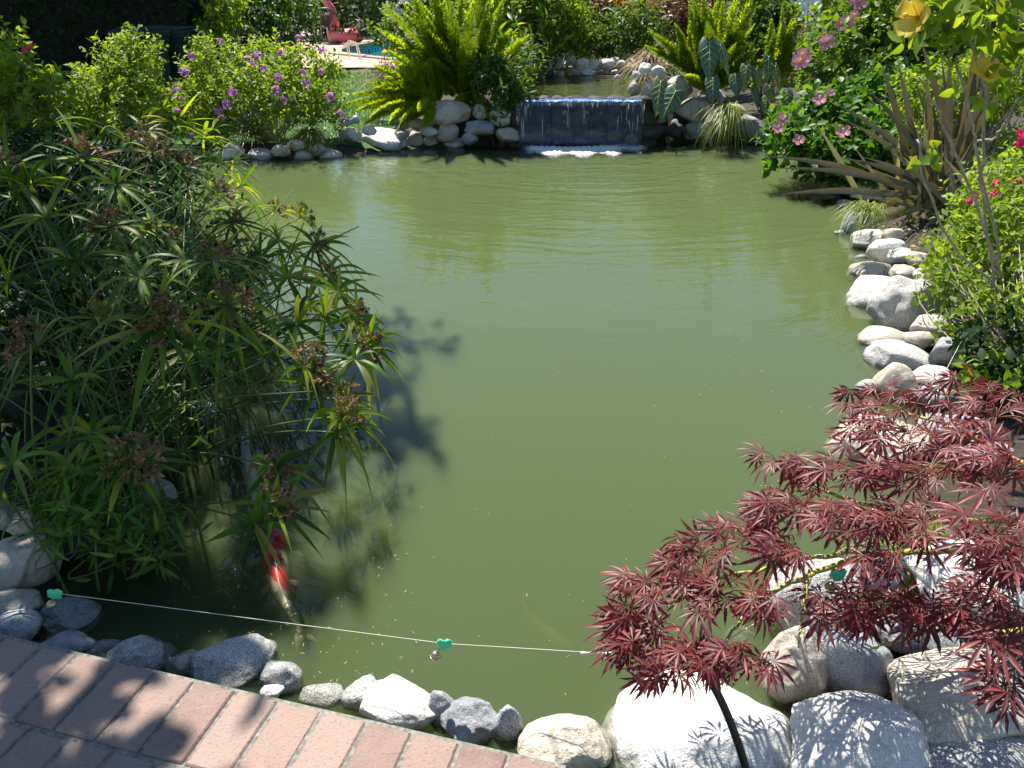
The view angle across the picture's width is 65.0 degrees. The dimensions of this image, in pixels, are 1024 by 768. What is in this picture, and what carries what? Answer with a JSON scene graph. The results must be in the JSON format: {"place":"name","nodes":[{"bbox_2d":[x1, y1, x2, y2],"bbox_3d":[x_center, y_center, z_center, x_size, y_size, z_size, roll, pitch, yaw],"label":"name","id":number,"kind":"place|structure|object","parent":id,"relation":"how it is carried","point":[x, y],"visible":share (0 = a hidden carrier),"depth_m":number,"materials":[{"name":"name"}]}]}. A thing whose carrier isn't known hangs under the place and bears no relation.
{"place":"outdoors","nodes":[
{"label":"outdoors","id":0,"kind":"place"},
{"bbox_2d":[0,634,565,767],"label":"patio","id":1,"kind":"structure","parent":0,"point":[62,708],"depth_m":1.79,"materials":[{"name":"pink brick"}]},
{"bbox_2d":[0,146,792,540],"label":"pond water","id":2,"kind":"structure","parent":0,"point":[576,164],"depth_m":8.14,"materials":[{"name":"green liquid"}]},
{"bbox_2d":[0,588,44,614],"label":"rock","id":3,"kind":"object","parent":2,"relation":"on","point":[17,598],"visible":0.7,"depth_m":2.29,"materials":[{"name":"beige stone"}]},
{"bbox_2d":[0,443,187,572],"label":"lance leaved plant","id":4,"kind":"object","parent":2,"relation":"on","point":[62,523],"visible":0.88,"depth_m":2.30,"materials":[{"name":"green plant"}]},
{"bbox_2d":[0,276,202,603],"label":"umbrella sedge","id":5,"kind":"object","parent":2,"relation":"in","point":[146,457],"visible":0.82,"depth_m":2.29,"materials":[{"name":"green plant"}]},
{"bbox_2d":[50,473,212,602],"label":"lance leaved plant","id":6,"kind":"object","parent":2,"relation":"on","point":[142,557],"visible":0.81,"depth_m":2.36,"materials":[{"name":"green plant"}]},
{"bbox_2d":[26,85,272,300],"bbox_3d":[-1.784,-1.061,4.557,1.576,1.074,1.780,11,29,21],"label":"umbrella sedge","id":7,"kind":"object","parent":2,"relation":"in","point":[189,161],"visible":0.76,"depth_m":4.49,"materials":[{"name":"green plant"}]},
{"bbox_2d":[96,360,237,457],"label":"lance leaved plant","id":8,"kind":"object","parent":2,"relation":"on","point":[152,420],"visible":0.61,"depth_m":2.76,"materials":[{"name":"green plant"}]},
{"bbox_2d":[0,234,339,551],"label":"umbrella sedge","id":9,"kind":"object","parent":2,"relation":"in","point":[165,312],"visible":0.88,"depth_m":2.47,"materials":[{"name":"green plant"}]},
{"bbox_2d":[44,230,306,491],"bbox_3d":[-1.240,-0.087,2.957,1.138,0.828,1.035,17,31,31],"label":"umbrella sedge","id":10,"kind":"object","parent":2,"relation":"in","point":[220,341],"visible":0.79,"depth_m":2.83,"materials":[{"name":"green plant"}]},
{"bbox_2d":[165,649,196,676],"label":"rock","id":11,"kind":"object","parent":2,"relation":"in","point":[178,664],"visible":0.58,"depth_m":2.11,"materials":[{"name":"beige stone"}]},
{"bbox_2d":[190,633,277,688],"bbox_3d":[-0.739,0.732,2.114,0.224,0.104,0.188,0,26,0],"label":"rock","id":12,"kind":"object","parent":2,"relation":"on","point":[238,662],"visible":0.86,"depth_m":2.08,"materials":[{"name":"stone"}]},
{"bbox_2d":[230,431,272,496],"bbox_3d":[-0.994,0.286,3.130,0.177,0.095,0.548,-5,27,-10],"label":"koi","id":13,"kind":"object","parent":2,"relation":"in","point":[250,472],"visible":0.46,"depth_m":3.00,"materials":[{"name":"black plastic"}]},
{"bbox_2d":[260,659,302,697],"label":"rock","id":14,"kind":"object","parent":2,"relation":"on","point":[288,676],"visible":0.88,"depth_m":2.03,"materials":[{"name":"stone"}]},
{"bbox_2d":[246,528,316,649],"bbox_3d":[-0.685,0.601,2.471,0.172,0.097,0.548,-17,31,-30],"label":"koi","id":15,"kind":"object","parent":2,"relation":"in","point":[280,581],"visible":0.81,"depth_m":2.47,"materials":[{"name":"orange plastic"}]},
{"bbox_2d":[340,674,377,711],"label":"rock","id":16,"kind":"object","parent":2,"relation":"on","point":[353,694],"visible":0.56,"depth_m":1.99,"materials":[{"name":"stone"}]},
{"bbox_2d":[358,674,436,730],"bbox_3d":[-0.274,0.787,1.965,0.193,0.094,0.148,16,30,28],"label":"rock","id":17,"kind":"object","parent":2,"relation":"on","point":[395,700],"visible":0.8,"depth_m":1.93,"materials":[{"name":"stone"}]},
{"bbox_2d":[428,690,453,734],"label":"rock","id":18,"kind":"object","parent":2,"relation":"in","point":[440,702],"visible":0.66,"depth_m":1.94,"materials":[{"name":"grey stone"}]},
{"bbox_2d":[440,696,496,745],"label":"rock","id":19,"kind":"object","parent":2,"relation":"on","point":[467,719],"visible":0.9,"depth_m":1.90,"materials":[{"name":"grey stone"}]},
{"bbox_2d":[514,591,574,651],"bbox_3d":[0.091,0.747,2.555,0.102,0.058,0.334,-10,28,-19],"label":"koi","id":20,"kind":"object","parent":2,"relation":"in","point":[545,632],"visible":1,"depth_m":2.48,"materials":[{"name":"green plastic"}]},
{"bbox_2d":[524,143,643,155],"bbox_3d":[0.841,-2.544,8.662,1.559,0.044,1.411,0,26,0],"label":"foam","id":21,"kind":"object","parent":2,"relation":"on","point":[610,149],"visible":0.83,"depth_m":8.61,"materials":[{"name":"liquid"}]},
{"bbox_2d":[764,554,863,632],"bbox_3d":[0.826,0.577,2.200,0.236,0.223,0.258,15,30,28],"label":"rock","id":22,"kind":"object","parent":2,"relation":"in","point":[819,578],"visible":0.31,"depth_m":2.12,"materials":[{"name":"stone"}]},
{"bbox_2d":[865,238,905,264],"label":"rock","id":23,"kind":"object","parent":2,"relation":"on","point":[877,250],"visible":0.63,"depth_m":5.07,"materials":[{"name":"stone"}]},
{"bbox_2d":[871,362,917,399],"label":"rock","id":24,"kind":"object","parent":2,"relation":"on","point":[893,370],"visible":0.71,"depth_m":3.45,"materials":[{"name":"beige stone"}]},
{"bbox_2d":[0,0,1023,753],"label":"pond","id":25,"kind":"structure","parent":0,"point":[518,464],"depth_m":5.00,"materials":[{"name":"liquid"}]},
{"bbox_2d":[0,609,42,640],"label":"rock","id":26,"kind":"object","parent":25,"relation":"on","point":[25,624],"visible":0.77,"depth_m":2.17,"materials":[{"name":"grey stone"}]},
{"bbox_2d":[0,534,63,593],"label":"rock","id":27,"kind":"object","parent":25,"relation":"on","point":[18,560],"visible":0.71,"depth_m":2.36,"materials":[{"name":"beige stone"}]},
{"bbox_2d":[0,15,86,207],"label":"hibiscus bush","id":28,"kind":"object","parent":25,"relation":"on","point":[22,82],"visible":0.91,"depth_m":5.23,"materials":[{"name":"green plant"}]},
{"bbox_2d":[42,629,97,652],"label":"rock","id":29,"kind":"object","parent":25,"relation":"on","point":[75,640],"visible":0.72,"depth_m":2.16,"materials":[{"name":"grey stone"}]},
{"bbox_2d":[39,595,106,636],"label":"rock","id":30,"kind":"object","parent":25,"relation":"on","point":[86,615],"visible":0.79,"depth_m":2.27,"materials":[{"name":"grey stone"}]},
{"bbox_2d":[60,534,93,571],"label":"rock","id":31,"kind":"object","parent":25,"relation":"on","point":[68,566],"visible":0.41,"depth_m":2.52,"materials":[{"name":"stone"}]},
{"bbox_2d":[0,107,199,330],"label":"umbrella sedge","id":32,"kind":"object","parent":25,"relation":"on","point":[118,189],"visible":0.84,"depth_m":3.65,"materials":[{"name":"green plant"}]},
{"bbox_2d":[31,22,181,183],"bbox_3d":[-3.078,-2.106,6.256,0.896,1.282,1.073,12,29,22],"label":"rose shrub","id":33,"kind":"object","parent":25,"relation":"on","point":[103,87],"visible":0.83,"depth_m":6.18,"materials":[{"name":"green plant"}]},
{"bbox_2d":[0,157,228,403],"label":"umbrella sedge","id":34,"kind":"object","parent":25,"relation":"on","point":[23,180],"visible":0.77,"depth_m":3.15,"materials":[{"name":"green plant"}]},
{"bbox_2d":[0,0,238,111],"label":"hedge","id":35,"kind":"object","parent":25,"relation":"on","point":[59,32],"visible":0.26,"depth_m":10.37,"materials":[{"name":"green plant"}]},
{"bbox_2d":[0,104,270,469],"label":"bank shrub","id":36,"kind":"object","parent":25,"relation":"on","point":[17,390],"visible":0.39,"depth_m":3.85,"materials":[{"name":"green plant"}]},
{"bbox_2d":[105,635,177,670],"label":"rock","id":37,"kind":"object","parent":25,"relation":"on","point":[152,652],"visible":0.71,"depth_m":2.13,"materials":[{"name":"stone"}]},
{"bbox_2d":[24,308,337,576],"bbox_3d":[-1.215,0.138,2.754,0.835,0.609,1.719,-16,30,-29],"label":"umbrella sedge","id":38,"kind":"object","parent":25,"relation":"on","point":[278,505],"visible":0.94,"depth_m":2.38,"materials":[{"name":"green plant"}]},
{"bbox_2d":[1,290,394,521],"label":"umbrella sedge","id":39,"kind":"object","parent":25,"relation":"on","point":[351,409],"visible":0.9,"depth_m":2.68,"materials":[{"name":"green plant"}]},
{"bbox_2d":[0,70,402,150],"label":"lawn turf","id":40,"kind":"structure","parent":25,"relation":"on","point":[383,124],"depth_m":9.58,"materials":[{"name":"green plant"}]},
{"bbox_2d":[107,25,174,120],"bbox_3d":[-4.378,-3.753,9.772,0.660,1.098,0.846,-6,27,-13],"label":"wheeled bin","id":41,"kind":"object","parent":40,"relation":"on","point":[164,34],"visible":0.15,"depth_m":9.39,"materials":[{"name":"green plastic"}]},
{"bbox_2d":[162,26,219,118],"bbox_3d":[-4.094,-3.827,9.959,0.660,1.098,0.846,3,27,5],"label":"wheeled bin","id":42,"kind":"object","parent":40,"relation":"on","point":[177,36],"visible":0.1,"depth_m":9.56,"materials":[{"name":"black plastic"}]},
{"bbox_2d":[187,0,251,112],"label":"tall shrub","id":43,"kind":"object","parent":40,"relation":"on","point":[223,12],"visible":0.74,"depth_m":9.55,"materials":[{"name":"green plant"}]},
{"bbox_2d":[193,0,326,96],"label":"tall shrub","id":44,"kind":"object","parent":40,"relation":"on","point":[279,15],"visible":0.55,"depth_m":10.75,"materials":[{"name":"green plant"}]},
{"bbox_2d":[64,175,365,361],"bbox_3d":[-1.544,-0.645,4.169,1.220,0.789,1.940,-13,29,-24],"label":"umbrella sedge","id":45,"kind":"object","parent":25,"relation":"on","point":[296,276],"visible":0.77,"depth_m":3.77,"materials":[{"name":"green plant"}]},
{"bbox_2d":[55,223,405,423],"bbox_3d":[-1.122,-0.275,3.400,1.989,0.790,0.995,16,30,28],"label":"umbrella sedge","id":46,"kind":"object","parent":25,"relation":"on","point":[356,320],"visible":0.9,"depth_m":3.08,"materials":[{"name":"green plant"}]},
{"bbox_2d":[161,26,357,146],"bbox_3d":[-2.624,-3.129,8.473,2.003,1.155,1.314,0,26,0],"label":"geranium bush","id":47,"kind":"object","parent":25,"relation":"on","point":[281,77],"visible":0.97,"depth_m":8.31,"materials":[{"name":"green plant"}]},
{"bbox_2d":[281,123,339,166],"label":"grass tuft","id":48,"kind":"object","parent":25,"relation":"on","point":[309,134],"visible":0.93,"depth_m":8.28,"materials":[{"name":"green plant"}]},
{"bbox_2d":[298,683,343,708],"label":"rock","id":49,"kind":"object","parent":25,"relation":"on","point":[325,696],"visible":0.84,"depth_m":2.02,"materials":[{"name":"stone"}]},
{"bbox_2d":[327,37,398,60],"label":"swimming pool","id":50,"kind":"structure","parent":25,"relation":"in","point":[368,49],"depth_m":21.36,"materials":[{"name":"liquid"}]},
{"bbox_2d":[361,127,406,150],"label":"rock","id":51,"kind":"object","parent":25,"relation":"on","point":[387,139],"visible":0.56,"depth_m":8.66,"materials":[{"name":"stone"}]},
{"bbox_2d":[330,0,456,51],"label":"white flowered shrub","id":52,"kind":"object","parent":25,"relation":"on","point":[371,10],"visible":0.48,"depth_m":19.18,"materials":[{"name":"green plant"}]},
{"bbox_2d":[345,38,443,128],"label":"foxtail fern","id":53,"kind":"object","parent":25,"relation":"on","point":[409,93],"visible":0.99,"depth_m":8.54,"materials":[{"name":"green plant"}]},
{"bbox_2d":[363,0,458,78],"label":"garden shrub","id":54,"kind":"object","parent":25,"relation":"on","point":[389,44],"visible":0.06,"depth_m":12.89,"materials":[{"name":"green plant"}]},
{"bbox_2d":[221,30,667,66],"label":"pool deck","id":55,"kind":"structure","parent":25,"relation":"on","point":[353,62],"depth_m":18.26,"materials":[{"name":"beige concrete"}]},
{"bbox_2d":[322,0,364,42],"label":"flamingo float","id":56,"kind":"object","parent":55,"relation":"on","point":[334,36],"visible":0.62,"depth_m":22.40,"materials":[{"name":"pink plastic"}]},
{"bbox_2d":[374,0,530,121],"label":"foxtail fern","id":57,"kind":"object","parent":25,"relation":"on","point":[453,47],"visible":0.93,"depth_m":8.61,"materials":[{"name":"green plant"}]},
{"bbox_2d":[445,138,463,147],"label":"rock","id":58,"kind":"object","parent":25,"relation":"on","point":[457,143],"visible":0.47,"depth_m":8.84,"materials":[{"name":"stone"}]},
{"bbox_2d":[436,123,458,142],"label":"rock","id":59,"kind":"object","parent":58,"relation":"on","point":[448,133],"visible":0.95,"depth_m":8.69,"materials":[{"name":"beige stone"}]},
{"bbox_2d":[433,99,471,125],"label":"rock","id":60,"kind":"object","parent":59,"relation":"on","point":[448,112],"visible":0.92,"depth_m":8.62,"materials":[{"name":"beige stone"}]},
{"bbox_2d":[464,27,551,156],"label":"narrow leaved shrub","id":61,"kind":"object","parent":25,"relation":"on","point":[511,72],"visible":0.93,"depth_m":8.57,"materials":[{"name":"green plant"}]},
{"bbox_2d":[494,704,523,749],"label":"rock","id":62,"kind":"object","parent":25,"relation":"on","point":[508,725],"visible":0.94,"depth_m":1.89,"materials":[{"name":"grey stone"}]},
{"bbox_2d":[455,0,614,83],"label":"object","id":63,"kind":"object","parent":25,"relation":"on","point":[560,23],"visible":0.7,"depth_m":10.23,"materials":[{"name":"green plant"}]},
{"bbox_2d":[517,713,612,767],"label":"rock","id":64,"kind":"object","parent":25,"relation":"on","point":[573,741],"visible":0.93,"depth_m":1.83,"materials":[{"name":"beige stone"}]},
{"bbox_2d":[506,95,659,152],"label":"rock wall","id":65,"kind":"structure","parent":25,"relation":"on","point":[647,119],"depth_m":8.74,"materials":[{"name":"stone"}]},
{"bbox_2d":[516,98,644,146],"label":"waterfall","id":66,"kind":"structure","parent":65,"relation":"attached to","point":[534,100],"depth_m":8.58,"materials":[{"name":"liquid"}]},
{"bbox_2d":[651,76,683,121],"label":"elephant ear plant","id":67,"kind":"object","parent":65,"relation":"on","point":[667,100],"visible":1,"depth_m":8.47,"materials":[{"name":"green plant"}]},
{"bbox_2d":[568,0,675,73],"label":"green shrub","id":68,"kind":"object","parent":25,"relation":"on","point":[626,37],"visible":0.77,"depth_m":11.11,"materials":[{"name":"green plant"}]},
{"bbox_2d":[628,0,748,87],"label":"bronze shrub","id":69,"kind":"object","parent":25,"relation":"on","point":[679,9],"visible":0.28,"depth_m":11.43,"materials":[{"name":"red plant"}]},
{"bbox_2d":[682,122,706,139],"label":"rock","id":70,"kind":"object","parent":25,"relation":"on","point":[690,130],"visible":0.91,"depth_m":9.07,"materials":[{"name":"grey stone"}]},
{"bbox_2d":[674,97,708,121],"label":"rock","id":71,"kind":"object","parent":70,"relation":"on","point":[689,109],"visible":0.91,"depth_m":9.02,"materials":[{"name":"beige stone"}]},
{"bbox_2d":[601,670,792,767],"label":"rock","id":72,"kind":"object","parent":25,"relation":"on","point":[667,729],"visible":0.79,"depth_m":1.85,"materials":[{"name":"stone"}]},
{"bbox_2d":[692,661,749,767],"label":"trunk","id":73,"kind":"object","parent":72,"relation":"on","point":[732,728],"visible":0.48,"depth_m":1.64,"materials":[{"name":"black wood"}]},
{"bbox_2d":[644,0,762,91],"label":"foxtail fern","id":74,"kind":"object","parent":25,"relation":"on","point":[727,32],"visible":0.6,"depth_m":8.82,"materials":[{"name":"green plant"}]},
{"bbox_2d":[698,36,728,108],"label":"elephant ear plant","id":75,"kind":"object","parent":25,"relation":"on","point":[712,52],"visible":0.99,"depth_m":8.46,"materials":[{"name":"green plant"}]},
{"bbox_2d":[693,101,758,177],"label":"grass tuft","id":76,"kind":"object","parent":25,"relation":"on","point":[723,114],"visible":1,"depth_m":8.37,"materials":[{"name":"green plant"}]},
{"bbox_2d":[728,53,792,117],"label":"elephant ear plant","id":77,"kind":"object","parent":25,"relation":"on","point":[737,81],"visible":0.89,"depth_m":8.57,"materials":[{"name":"green plant"}]},
{"bbox_2d":[724,0,810,103],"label":"green vine shrub","id":78,"kind":"object","parent":25,"relation":"on","point":[765,11],"visible":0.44,"depth_m":10.04,"materials":[{"name":"green plant"}]},
{"bbox_2d":[763,3,808,80],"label":"foxtail fern","id":79,"kind":"object","parent":25,"relation":"on","point":[785,43],"visible":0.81,"depth_m":9.10,"materials":[{"name":"green plant"}]},
{"bbox_2d":[760,625,828,710],"bbox_3d":[0.715,0.717,2.017,0.169,0.240,0.144,0,26,0],"label":"rock","id":80,"kind":"object","parent":25,"relation":"on","point":[808,660],"visible":0.67,"depth_m":1.97,"materials":[{"name":"beige stone"}]},
{"bbox_2d":[581,363,1023,733],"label":"red maple","id":81,"kind":"object","parent":25,"relation":"on","point":[988,554],"visible":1,"depth_m":1.71,"materials":[{"name":"red plant"}]},
{"bbox_2d":[750,54,931,196],"bbox_3d":[2.814,-2.223,6.907,1.479,1.088,1.440,7,27,13],"label":"mandevilla shrub","id":82,"kind":"object","parent":25,"relation":"on","point":[796,126],"visible":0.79,"depth_m":6.74,"materials":[{"name":"green plant"}]},
{"bbox_2d":[821,627,893,697],"bbox_3d":[0.851,0.709,2.007,0.200,0.216,0.170,0,26,0],"label":"rock","id":83,"kind":"object","parent":25,"relation":"on","point":[851,666],"visible":0.55,"depth_m":1.94,"materials":[{"name":"grey stone"}]},
{"bbox_2d":[789,690,929,767],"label":"rock","id":84,"kind":"object","parent":25,"relation":"on","point":[849,729],"visible":0.99,"depth_m":1.76,"materials":[{"name":"stone"}]},
{"bbox_2d":[820,199,899,254],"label":"grass tuft","id":85,"kind":"object","parent":25,"relation":"on","point":[861,208],"visible":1,"depth_m":4.88,"materials":[{"name":"green plant"}]},
{"bbox_2d":[842,275,889,314],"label":"rock","id":86,"kind":"object","parent":25,"relation":"on","point":[858,294],"visible":0.4,"depth_m":4.50,"materials":[{"name":"stone"}]},
{"bbox_2d":[845,261,892,282],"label":"rock","id":87,"kind":"object","parent":25,"relation":"on","point":[855,271],"visible":0.66,"depth_m":4.93,"materials":[{"name":"beige stone"}]},
{"bbox_2d":[822,414,936,473],"bbox_3d":[1.422,0.245,3.135,0.371,0.199,0.333,-16,30,-28],"label":"rock","id":88,"kind":"object","parent":25,"relation":"on","point":[825,450],"visible":0.2,"depth_m":3.04,"materials":[{"name":"beige stone"}]},
{"bbox_2d":[857,326,908,350],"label":"rock","id":89,"kind":"object","parent":25,"relation":"on","point":[867,336],"visible":0.5,"depth_m":3.99,"materials":[{"name":"beige stone"}]},
{"bbox_2d":[863,339,929,372],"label":"rock","id":90,"kind":"object","parent":25,"relation":"on","point":[879,355],"visible":0.63,"depth_m":3.74,"materials":[{"name":"stone"}]},
{"bbox_2d":[772,21,1023,238],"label":"flax plant","id":91,"kind":"object","parent":25,"relation":"on","point":[913,196],"visible":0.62,"depth_m":5.52,"materials":[{"name":"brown plant"}]},
{"bbox_2d":[866,275,948,331],"bbox_3d":[2.056,-0.400,4.192,0.374,0.329,0.317,0,26,0],"label":"rock","id":92,"kind":"object","parent":25,"relation":"on","point":[890,303],"visible":0.61,"depth_m":4.09,"materials":[{"name":"stone"}]},
{"bbox_2d":[791,0,1023,150],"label":"hibiscus shrub","id":93,"kind":"object","parent":25,"relation":"on","point":[852,24],"visible":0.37,"depth_m":7.59,"materials":[{"name":"green plant"}]},
{"bbox_2d":[875,612,968,654],"bbox_3d":[1.126,0.673,2.164,0.273,0.105,0.190,-10,28,-19],"label":"rock","id":94,"kind":"object","parent":25,"relation":"on","point":[883,636],"visible":0.19,"depth_m":2.12,"materials":[{"name":"grey stone"}]},
{"bbox_2d":[909,313,952,337],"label":"rock","id":95,"kind":"object","parent":25,"relation":"on","point":[922,322],"visible":0.55,"depth_m":3.89,"materials":[{"name":"beige stone"}]},
{"bbox_2d":[928,336,963,368],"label":"rock","id":96,"kind":"object","parent":25,"relation":"on","point":[940,355],"visible":0.6,"depth_m":3.63,"materials":[{"name":"grey stone"}]},
{"bbox_2d":[882,27,1023,174],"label":"leaved bush","id":97,"kind":"object","parent":25,"relation":"on","point":[1013,96],"visible":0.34,"depth_m":5.92,"materials":[{"name":"green plant"}]},
{"bbox_2d":[887,0,1023,297],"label":"yellow hibiscus","id":98,"kind":"object","parent":25,"relation":"on","point":[950,24],"visible":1,"depth_m":2.78,"materials":[{"name":"green plant"}]},
{"bbox_2d":[887,647,1023,742],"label":"rock","id":99,"kind":"object","parent":25,"relation":"on","point":[925,689],"visible":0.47,"depth_m":1.81,"materials":[{"name":"beige stone"}]},
{"bbox_2d":[904,539,1023,624],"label":"rock","id":100,"kind":"object","parent":25,"relation":"on","point":[939,572],"visible":0.26,"depth_m":2.17,"materials":[{"name":"stone"}]},
{"bbox_2d":[905,129,1023,357],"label":"rose bush","id":101,"kind":"object","parent":25,"relation":"on","point":[943,258],"visible":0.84,"depth_m":3.95,"materials":[{"name":"green plant"}]},
{"bbox_2d":[928,736,1023,767],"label":"rock","id":102,"kind":"object","parent":25,"relation":"on","point":[1006,752],"visible":0.69,"depth_m":1.73,"materials":[{"name":"stone"}]},
{"bbox_2d":[945,291,1023,419],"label":"dark ground shrub","id":103,"kind":"object","parent":25,"relation":"on","point":[968,345],"visible":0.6,"depth_m":3.35,"materials":[{"name":"green plant"}]},
{"bbox_2d":[952,349,1023,415],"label":"lime leaved sprig","id":104,"kind":"object","parent":25,"relation":"on","point":[1015,381],"visible":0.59,"depth_m":3.16,"materials":[{"name":"green plant"}]},
{"bbox_2d":[502,76,651,98],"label":"pool water","id":105,"kind":"structure","parent":0,"point":[588,86],"depth_m":9.68,"materials":[{"name":"liquid"}]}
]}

